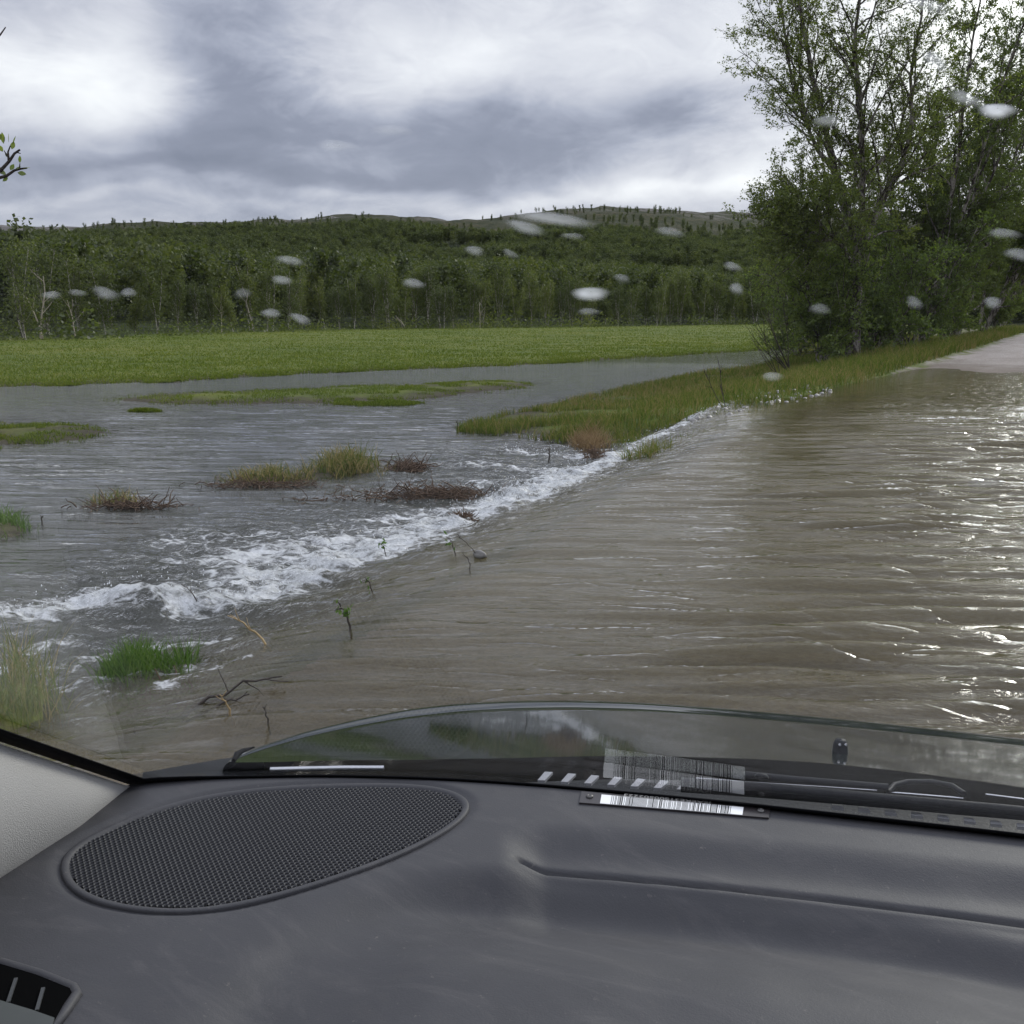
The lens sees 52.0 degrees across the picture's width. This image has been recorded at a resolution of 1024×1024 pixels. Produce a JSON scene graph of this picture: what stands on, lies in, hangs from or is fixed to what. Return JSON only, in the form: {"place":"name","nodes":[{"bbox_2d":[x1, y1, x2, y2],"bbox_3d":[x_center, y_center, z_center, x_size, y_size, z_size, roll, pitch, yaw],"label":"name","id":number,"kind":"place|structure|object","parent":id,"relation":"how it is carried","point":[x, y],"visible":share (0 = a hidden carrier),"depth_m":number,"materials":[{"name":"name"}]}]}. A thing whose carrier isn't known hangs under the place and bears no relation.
{"place":"outdoors","nodes":[
{"label":"outdoors","id":0,"kind":"place"},
{"bbox_2d":[227,610,272,651],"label":"dry stalk","id":1,"kind":"object","parent":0,"point":[257,634],"visible":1,"depth_m":4.46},
{"bbox_2d":[0,312,815,387],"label":"meadow grass","id":2,"kind":"structure","parent":0,"point":[273,373],"depth_m":39.41,"materials":[{"name":"plant"}]},
{"bbox_2d":[0,206,1018,317],"bbox_3d":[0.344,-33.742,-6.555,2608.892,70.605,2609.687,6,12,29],"label":"hills","id":3,"kind":"structure","parent":0,"point":[697,218],"depth_m":552.75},
{"bbox_2d":[0,204,1023,329],"bbox_3d":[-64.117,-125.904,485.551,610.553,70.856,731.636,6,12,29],"label":"hillside wood","id":4,"kind":"object","parent":3,"relation":"on","point":[609,258],"visible":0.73,"depth_m":144.04,"materials":[{"name":"plant"}]},
{"bbox_2d":[0,348,1023,766],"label":"flood water","id":5,"kind":"structure","parent":0,"point":[204,538],"depth_m":8.06,"materials":[{"name":"liquid"}]},
{"bbox_2d":[185,692,248,722],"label":"twig","id":6,"kind":"object","parent":5,"relation":"on","point":[206,711],"visible":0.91,"depth_m":3.64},
{"bbox_2d":[180,669,288,719],"bbox_3d":[-0.977,0.637,3.702,0.378,0.167,0.055,-2,11,-8],"label":"twig","id":7,"kind":"object","parent":5,"relation":"on","point":[191,710],"visible":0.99,"depth_m":3.70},
{"bbox_2d":[282,487,400,503],"bbox_3d":[-1.396,-0.121,8.964,1.261,0.221,0.495,0,11,-2],"label":"debris mat","id":8,"kind":"object","parent":5,"relation":"on","point":[375,499],"visible":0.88,"depth_m":8.95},
{"bbox_2d":[333,599,353,638],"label":"seedling","id":9,"kind":"object","parent":5,"relation":"on","point":[345,613],"visible":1,"depth_m":4.47,"materials":[{"name":"green plant"}]},
{"bbox_2d":[2,394,750,611],"bbox_3d":[0.770,-0.770,11.704,2.242,0.390,14.165,4,11,21],"label":"water spray","id":10,"kind":"object","parent":5,"relation":"on","point":[373,534],"visible":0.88,"depth_m":7.12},
{"bbox_2d":[442,506,480,521],"bbox_3d":[-0.337,0.046,7.883,0.345,0.179,0.368,-3,11,-13],"label":"debris mat","id":11,"kind":"object","parent":5,"relation":"on","point":[466,514],"visible":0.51,"depth_m":7.85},
{"bbox_2d":[468,414,535,434],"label":"reed clump","id":12,"kind":"object","parent":5,"relation":"on","point":[507,427],"visible":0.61,"depth_m":14.45,"materials":[{"name":"green plant"}]},
{"bbox_2d":[578,443,609,461],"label":"debris mat","id":13,"kind":"object","parent":5,"relation":"on","point":[593,454],"visible":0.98,"depth_m":11.21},
{"bbox_2d":[0,306,1023,860],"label":"ground","id":14,"kind":"structure","parent":0,"point":[220,732],"depth_m":5.06,"materials":[{"name":"liquid"}]},
{"bbox_2d":[0,27,29,180],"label":"willow shrub","id":15,"kind":"object","parent":14,"relation":"on","point":[6,164],"visible":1,"depth_m":2.26,"materials":[{"name":"green plant"}]},
{"bbox_2d":[0,500,41,541],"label":"reed clump","id":16,"kind":"object","parent":14,"relation":"on","point":[15,521],"visible":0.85,"depth_m":7.88,"materials":[{"name":"green plant"}]},
{"bbox_2d":[0,236,45,339],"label":"mountain birch","id":17,"kind":"object","parent":14,"relation":"on","point":[25,311],"visible":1,"depth_m":52.79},
{"bbox_2d":[0,311,66,340],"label":"undergrowth bush","id":18,"kind":"object","parent":14,"relation":"on","point":[4,334],"visible":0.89,"depth_m":52.65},
{"bbox_2d":[0,602,82,696],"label":"grass tussock","id":19,"kind":"object","parent":14,"relation":"on","point":[18,658],"depth_m":4.50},
{"bbox_2d":[22,239,73,334],"bbox_3d":[-25.582,-12.215,57.344,2.683,5.532,2.793,1,11,5],"label":"mountain birch","id":20,"kind":"object","parent":14,"relation":"on","point":[49,300],"visible":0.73,"depth_m":57.25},
{"bbox_2d":[0,620,98,739],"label":"grass tussock","id":21,"kind":"object","parent":14,"relation":"on","point":[27,693],"depth_m":3.97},
{"bbox_2d":[0,290,142,340],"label":"undergrowth bush","id":22,"kind":"object","parent":14,"relation":"on","point":[80,333],"visible":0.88,"depth_m":55.65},
{"bbox_2d":[55,247,98,330],"bbox_3d":[-26.940,-13.581,64.856,2.491,5.430,2.873,-3,11,-17],"label":"mountain birch","id":23,"kind":"object","parent":14,"relation":"on","point":[76,282],"visible":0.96,"depth_m":64.69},
{"bbox_2d":[82,258,124,333],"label":"mountain birch","id":24,"kind":"object","parent":14,"relation":"on","point":[105,276],"visible":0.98,"depth_m":65.59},
{"bbox_2d":[71,483,139,509],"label":"reed clump","id":25,"kind":"object","parent":14,"relation":"on","point":[117,491],"visible":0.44,"depth_m":8.91,"materials":[{"name":"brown plant"}]},
{"bbox_2d":[73,632,181,703],"bbox_3d":[-1.594,0.663,4.388,0.440,0.329,0.686,-9,14,-40],"label":"grass tussock","id":26,"kind":"object","parent":14,"relation":"on","point":[133,660],"depth_m":4.27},
{"bbox_2d":[61,484,199,512],"bbox_3d":[-3.148,-0.064,8.709,1.133,0.322,0.497,-1,11,-7],"label":"debris mat","id":27,"kind":"object","parent":14,"relation":"on","point":[133,505],"visible":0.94,"depth_m":8.68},
{"bbox_2d":[125,284,146,332],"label":"mountain birch","id":28,"kind":"object","parent":14,"relation":"on","point":[139,306],"visible":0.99,"depth_m":67.64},
{"bbox_2d":[98,683,189,742],"bbox_3d":[-1.377,0.802,4.005,0.366,0.232,0.495,-6,12,-29],"label":"debris mat","id":29,"kind":"object","parent":14,"relation":"on","point":[155,707],"visible":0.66,"depth_m":3.98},
{"bbox_2d":[132,252,172,330],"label":"mountain birch","id":30,"kind":"object","parent":14,"relation":"on","point":[162,270],"visible":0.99,"depth_m":68.37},
{"bbox_2d":[164,269,192,330],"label":"mountain birch","id":31,"kind":"object","parent":14,"relation":"on","point":[179,288],"visible":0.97,"depth_m":75.65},
{"bbox_2d":[154,631,208,693],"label":"grass tussock","id":32,"kind":"object","parent":14,"relation":"on","point":[187,660],"depth_m":4.31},
{"bbox_2d":[139,314,229,335],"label":"undergrowth bush","id":33,"kind":"object","parent":14,"relation":"on","point":[174,327],"visible":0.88,"depth_m":65.36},
{"bbox_2d":[132,665,239,713],"bbox_3d":[-1.314,0.749,4.148,0.424,0.284,0.348,6,12,29],"label":"debris mat","id":34,"kind":"object","parent":14,"relation":"on","point":[193,698],"visible":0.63,"depth_m":4.12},
{"bbox_2d":[181,278,205,331],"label":"mountain birch","id":35,"kind":"object","parent":14,"relation":"on","point":[194,297],"visible":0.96,"depth_m":75.32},
{"bbox_2d":[201,275,218,324],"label":"mountain birch","id":36,"kind":"object","parent":14,"relation":"on","point":[210,295],"visible":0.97,"depth_m":80.60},
{"bbox_2d":[172,310,247,333],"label":"undergrowth bush","id":37,"kind":"object","parent":14,"relation":"on","point":[212,329],"visible":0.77,"depth_m":71.27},
{"bbox_2d":[213,280,238,331],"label":"mountain birch","id":38,"kind":"object","parent":14,"relation":"on","point":[227,308],"visible":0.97,"depth_m":74.50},
{"bbox_2d":[230,254,259,329],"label":"mountain birch","id":39,"kind":"object","parent":14,"relation":"on","point":[244,280],"visible":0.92,"depth_m":81.12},
{"bbox_2d":[204,299,313,332],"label":"undergrowth bush","id":40,"kind":"object","parent":14,"relation":"on","point":[263,329],"visible":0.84,"depth_m":76.85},
{"bbox_2d":[179,469,344,490],"bbox_3d":[-2.380,-0.247,9.782,1.690,0.300,0.528,2,11,10],"label":"debris mat","id":41,"kind":"object","parent":14,"relation":"on","point":[241,484],"visible":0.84,"depth_m":9.77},
{"bbox_2d":[251,259,284,330],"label":"mountain birch","id":42,"kind":"object","parent":14,"relation":"on","point":[271,282],"visible":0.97,"depth_m":79.73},
{"bbox_2d":[212,458,335,487],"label":"reed clump","id":43,"kind":"object","parent":14,"relation":"on","point":[263,473],"visible":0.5,"depth_m":10.18,"materials":[{"name":"green plant"}]},
{"bbox_2d":[0,379,570,450],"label":"drowned grass","id":44,"kind":"structure","parent":14,"relation":"on","point":[387,401],"depth_m":19.36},
{"bbox_2d":[275,268,308,328],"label":"mountain birch","id":45,"kind":"object","parent":14,"relation":"on","point":[290,304],"visible":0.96,"depth_m":83.34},
{"bbox_2d":[292,272,313,328],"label":"mountain birch","id":46,"kind":"object","parent":14,"relation":"on","point":[301,301],"visible":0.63,"depth_m":90.90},
{"bbox_2d":[312,276,327,327],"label":"mountain birch","id":47,"kind":"object","parent":14,"relation":"on","point":[319,302],"visible":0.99,"depth_m":92.75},
{"bbox_2d":[295,313,356,330],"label":"undergrowth bush","id":48,"kind":"object","parent":14,"relation":"on","point":[311,326],"visible":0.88,"depth_m":84.20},
{"bbox_2d":[322,282,348,329],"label":"mountain birch","id":49,"kind":"object","parent":14,"relation":"on","point":[338,293],"visible":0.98,"depth_m":89.34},
{"bbox_2d":[292,440,396,481],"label":"reed clump","id":50,"kind":"object","parent":14,"relation":"on","point":[338,463],"visible":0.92,"depth_m":10.70,"materials":[{"name":"green plant"}]},
{"bbox_2d":[343,270,362,328],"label":"mountain birch","id":51,"kind":"object","parent":14,"relation":"on","point":[352,300],"visible":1,"depth_m":89.33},
{"bbox_2d":[329,308,403,328],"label":"undergrowth bush","id":52,"kind":"object","parent":14,"relation":"on","point":[362,326],"visible":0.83,"depth_m":91.60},
{"bbox_2d":[358,268,384,327],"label":"mountain birch","id":53,"kind":"object","parent":14,"relation":"on","point":[371,288],"visible":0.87,"depth_m":96.54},
{"bbox_2d":[368,259,401,328],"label":"mountain birch","id":54,"kind":"object","parent":14,"relation":"on","point":[382,281],"visible":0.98,"depth_m":91.79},
{"bbox_2d":[356,309,418,329],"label":"undergrowth bush","id":55,"kind":"object","parent":14,"relation":"on","point":[390,325],"visible":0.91,"depth_m":91.78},
{"bbox_2d":[388,275,412,325],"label":"mountain birch","id":56,"kind":"object","parent":14,"relation":"on","point":[403,312],"visible":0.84,"depth_m":94.44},
{"bbox_2d":[376,451,441,473],"bbox_3d":[-1.082,-0.503,10.923,0.704,0.321,0.851,6,12,29],"label":"debris mat","id":57,"kind":"object","parent":14,"relation":"on","point":[405,465],"visible":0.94,"depth_m":10.82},
{"bbox_2d":[399,263,433,327],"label":"mountain birch","id":58,"kind":"object","parent":14,"relation":"on","point":[413,279],"visible":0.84,"depth_m":98.77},
{"bbox_2d":[380,306,456,328],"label":"undergrowth bush","id":59,"kind":"object","parent":14,"relation":"on","point":[426,325],"visible":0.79,"depth_m":95.55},
{"bbox_2d":[343,474,503,501],"bbox_3d":[-0.730,-0.175,9.257,1.659,0.348,0.778,1,11,3],"label":"debris mat","id":60,"kind":"object","parent":14,"relation":"on","point":[457,492],"visible":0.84,"depth_m":9.21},
{"bbox_2d":[412,259,440,327],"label":"mountain birch","id":61,"kind":"object","parent":14,"relation":"on","point":[425,275],"visible":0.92,"depth_m":98.53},
{"bbox_2d":[428,283,453,328],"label":"mountain birch","id":62,"kind":"object","parent":14,"relation":"on","point":[438,301],"visible":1,"depth_m":94.46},
{"bbox_2d":[441,281,461,326],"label":"mountain birch","id":63,"kind":"object","parent":14,"relation":"on","point":[451,297],"visible":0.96,"depth_m":95.09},
{"bbox_2d":[459,270,480,326],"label":"mountain birch","id":64,"kind":"object","parent":14,"relation":"on","point":[473,286],"visible":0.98,"depth_m":100.61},
{"bbox_2d":[470,273,499,327],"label":"mountain birch","id":65,"kind":"object","parent":14,"relation":"on","point":[482,291],"visible":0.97,"depth_m":100.29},
{"bbox_2d":[451,311,522,328],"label":"undergrowth bush","id":66,"kind":"object","parent":14,"relation":"on","point":[490,325],"visible":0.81,"depth_m":97.64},
{"bbox_2d":[487,261,512,320],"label":"mountain birch","id":67,"kind":"object","parent":14,"relation":"on","point":[499,312],"visible":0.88,"depth_m":104.06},
{"bbox_2d":[468,302,549,327],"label":"undergrowth bush","id":68,"kind":"object","parent":14,"relation":"on","point":[500,324],"visible":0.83,"depth_m":100.59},
{"bbox_2d":[0,701,1023,1023],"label":"car","id":69,"kind":"object","parent":14,"relation":"on","point":[556,863],"visible":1,"depth_m":0.58,"materials":[{"name":"plastic"}]},
{"bbox_2d":[578,289,599,297],"bbox_3d":[0.015,-0.042,0.203,0.009,0.003,0.004,6,12,29],"label":"raindrop","id":70,"kind":"object","parent":69,"relation":"attached to","point":[586,293],"visible":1,"depth_m":0.20,"materials":[{"name":"liquid"}]},
{"bbox_2d":[983,105,1009,115],"bbox_3d":[0.069,-0.057,0.150,0.006,0.002,0.003,6,12,29],"label":"raindrop","id":71,"kind":"object","parent":69,"relation":"attached to","point":[996,110],"visible":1,"depth_m":0.15,"materials":[{"name":"liquid"}]},
{"bbox_2d":[505,276,528,326],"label":"mountain birch","id":72,"kind":"object","parent":14,"relation":"on","point":[519,301],"visible":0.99,"depth_m":101.57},
{"bbox_2d":[521,264,544,325],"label":"mountain birch","id":73,"kind":"object","parent":14,"relation":"on","point":[530,278],"visible":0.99,"depth_m":107.79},
{"bbox_2d":[537,279,557,324],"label":"mountain birch","id":74,"kind":"object","parent":14,"relation":"on","point":[549,301],"visible":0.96,"depth_m":110.83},
{"bbox_2d":[553,283,571,324],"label":"mountain birch","id":75,"kind":"object","parent":14,"relation":"on","point":[560,297],"visible":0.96,"depth_m":110.20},
{"bbox_2d":[561,269,584,324],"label":"mountain birch","id":76,"kind":"object","parent":14,"relation":"on","point":[577,280],"visible":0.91,"depth_m":111.06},
{"bbox_2d":[572,280,594,322],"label":"mountain birch","id":77,"kind":"object","parent":14,"relation":"on","point":[581,302],"visible":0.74,"depth_m":111.34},
{"bbox_2d":[553,305,622,326],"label":"undergrowth bush","id":78,"kind":"object","parent":14,"relation":"on","point":[587,325],"visible":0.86,"depth_m":109.10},
{"bbox_2d":[558,413,619,452],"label":"straw tussock","id":79,"kind":"object","parent":14,"relation":"on","point":[584,440],"visible":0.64,"depth_m":12.78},
{"bbox_2d":[582,285,599,322],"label":"mountain birch","id":80,"kind":"object","parent":14,"relation":"on","point":[593,302],"visible":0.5,"depth_m":114.92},
{"bbox_2d":[597,286,614,322],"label":"mountain birch","id":81,"kind":"object","parent":14,"relation":"on","point":[604,304],"visible":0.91,"depth_m":117.49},
{"bbox_2d":[608,282,625,322],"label":"mountain birch","id":82,"kind":"object","parent":14,"relation":"on","point":[615,302],"visible":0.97,"depth_m":114.11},
{"bbox_2d":[600,417,657,447],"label":"reed clump","id":83,"kind":"object","parent":14,"relation":"on","point":[624,438],"visible":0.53,"depth_m":13.31,"materials":[{"name":"green plant"}]},
{"bbox_2d":[605,309,657,326],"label":"undergrowth bush","id":84,"kind":"object","parent":14,"relation":"on","point":[634,323],"visible":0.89,"depth_m":113.51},
{"bbox_2d":[624,284,644,320],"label":"mountain birch","id":85,"kind":"object","parent":14,"relation":"on","point":[629,294],"visible":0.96,"depth_m":117.53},
{"bbox_2d":[641,283,654,324],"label":"mountain birch","id":86,"kind":"object","parent":14,"relation":"on","point":[646,306],"visible":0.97,"depth_m":122.92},
{"bbox_2d":[650,283,669,323],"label":"mountain birch","id":87,"kind":"object","parent":14,"relation":"on","point":[661,293],"visible":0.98,"depth_m":120.21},
{"bbox_2d":[656,271,679,324],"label":"mountain birch","id":88,"kind":"object","parent":14,"relation":"on","point":[670,288],"visible":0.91,"depth_m":125.03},
{"bbox_2d":[671,265,691,324],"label":"mountain birch","id":89,"kind":"object","parent":14,"relation":"on","point":[682,295],"visible":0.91,"depth_m":126.24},
{"bbox_2d":[660,306,727,325],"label":"undergrowth bush","id":90,"kind":"object","parent":14,"relation":"on","point":[694,321],"visible":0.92,"depth_m":122.79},
{"bbox_2d":[688,277,712,323],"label":"mountain birch","id":91,"kind":"object","parent":14,"relation":"on","point":[698,299],"visible":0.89,"depth_m":131.55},
{"bbox_2d":[702,276,728,323],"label":"mountain birch","id":92,"kind":"object","parent":14,"relation":"on","point":[719,290],"visible":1,"depth_m":129.56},
{"bbox_2d":[721,285,739,322],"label":"mountain birch","id":93,"kind":"object","parent":14,"relation":"on","point":[729,304],"visible":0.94,"depth_m":131.42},
{"bbox_2d":[721,272,742,323],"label":"mountain birch","id":94,"kind":"object","parent":14,"relation":"on","point":[734,284],"visible":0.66,"depth_m":136.47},
{"bbox_2d":[453,323,1023,470],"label":"verge grass","id":95,"kind":"structure","parent":14,"relation":"on","point":[809,368],"depth_m":18.88,"materials":[{"name":"plant"}]},
{"bbox_2d":[741,263,773,323],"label":"mountain birch","id":96,"kind":"object","parent":14,"relation":"on","point":[753,309],"visible":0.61,"depth_m":134.58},
{"bbox_2d":[737,288,790,369],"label":"bare shrub","id":97,"kind":"object","parent":14,"relation":"on","point":[780,360],"visible":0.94,"depth_m":26.25,"materials":[{"name":"brown plant"}]},
{"bbox_2d":[742,258,847,357],"bbox_3d":[9.829,-6.938,36.069,4.045,4.072,3.739,-1,11,-8],"label":"willow shrub","id":98,"kind":"object","parent":14,"relation":"on","point":[778,302],"visible":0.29,"depth_m":35.85,"materials":[{"name":"green plant"}]},
{"bbox_2d":[773,217,890,362],"bbox_3d":[8.799,-6.045,29.014,3.238,4.289,3.229,6,12,29],"label":"willow shrub","id":99,"kind":"object","parent":14,"relation":"on","point":[806,317],"visible":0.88,"depth_m":28.67,"materials":[{"name":"green plant"}]},
{"bbox_2d":[779,210,890,353],"bbox_3d":[11.045,-8.025,37.439,3.901,5.190,3.570,-4,11,-20],"label":"willow shrub","id":100,"kind":"object","parent":14,"relation":"on","point":[834,245],"visible":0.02,"depth_m":36.45,"materials":[{"name":"green plant"}]},
{"bbox_2d":[714,0,1023,358],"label":"birch tree","id":101,"kind":"object","parent":14,"relation":"on","point":[791,213],"visible":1,"depth_m":28.31,"materials":[{"name":"green plant"}]},
{"bbox_2d":[821,215,963,354],"bbox_3d":[10.831,-6.501,30.274,3.901,4.420,3.663,2,11,11],"label":"willow shrub","id":102,"kind":"object","parent":14,"relation":"on","point":[890,312],"visible":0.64,"depth_m":29.99,"materials":[{"name":"green plant"}]},
{"bbox_2d":[841,86,976,346],"bbox_3d":[14.363,-10.800,38.871,5.457,9.969,4.066,-3,11,-14],"label":"birch tree","id":103,"kind":"object","parent":14,"relation":"on","point":[908,212],"visible":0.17,"depth_m":38.05,"materials":[{"name":"green plant"}]},
{"bbox_2d":[872,209,1003,346],"bbox_3d":[14.016,-7.782,35.619,4.737,4.868,3.589,6,12,29],"label":"willow shrub","id":104,"kind":"object","parent":14,"relation":"on","point":[939,298],"visible":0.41,"depth_m":34.98,"materials":[{"name":"green plant"}]},
{"bbox_2d":[933,255,990,336],"bbox_3d":[17.830,-9.561,44.092,3.418,5.042,4.191,-2,11,-10],"label":"willow shrub","id":105,"kind":"object","parent":14,"relation":"on","point":[967,301],"visible":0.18,"depth_m":43.46,"materials":[{"name":"green plant"}]},
{"bbox_2d":[905,0,1023,343],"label":"birch tree","id":106,"kind":"object","parent":14,"relation":"on","point":[942,215],"visible":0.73,"depth_m":36.38,"materials":[{"name":"green plant"}]},
{"bbox_2d":[918,0,1023,336],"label":"birch tree","id":107,"kind":"object","parent":14,"relation":"on","point":[1011,166],"visible":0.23,"depth_m":44.38,"materials":[{"name":"green plant"}]},
{"bbox_2d":[926,85,1023,337],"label":"birch tree","id":108,"kind":"object","parent":14,"relation":"on","point":[1010,219],"visible":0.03,"depth_m":48.80,"materials":[{"name":"green plant"}]},
{"bbox_2d":[968,43,1023,331],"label":"birch tree","id":109,"kind":"object","parent":14,"relation":"on","point":[1014,272],"visible":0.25,"depth_m":52.04,"materials":[{"name":"green plant"}]},
{"bbox_2d":[969,247,1023,329],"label":"willow shrub","id":110,"kind":"object","parent":14,"relation":"on","point":[1005,312],"visible":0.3,"depth_m":58.99,"materials":[{"name":"green plant"}]},
{"bbox_2d":[0,0,1023,226],"label":"sky","id":111,"kind":"structure","parent":0,"point":[178,111],"materials":[{"name":"grey"}]},
{"bbox_2d":[750,323,780,374],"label":"bare shrub","id":112,"kind":"object","parent":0,"point":[775,372],"visible":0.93,"depth_m":23.51,"materials":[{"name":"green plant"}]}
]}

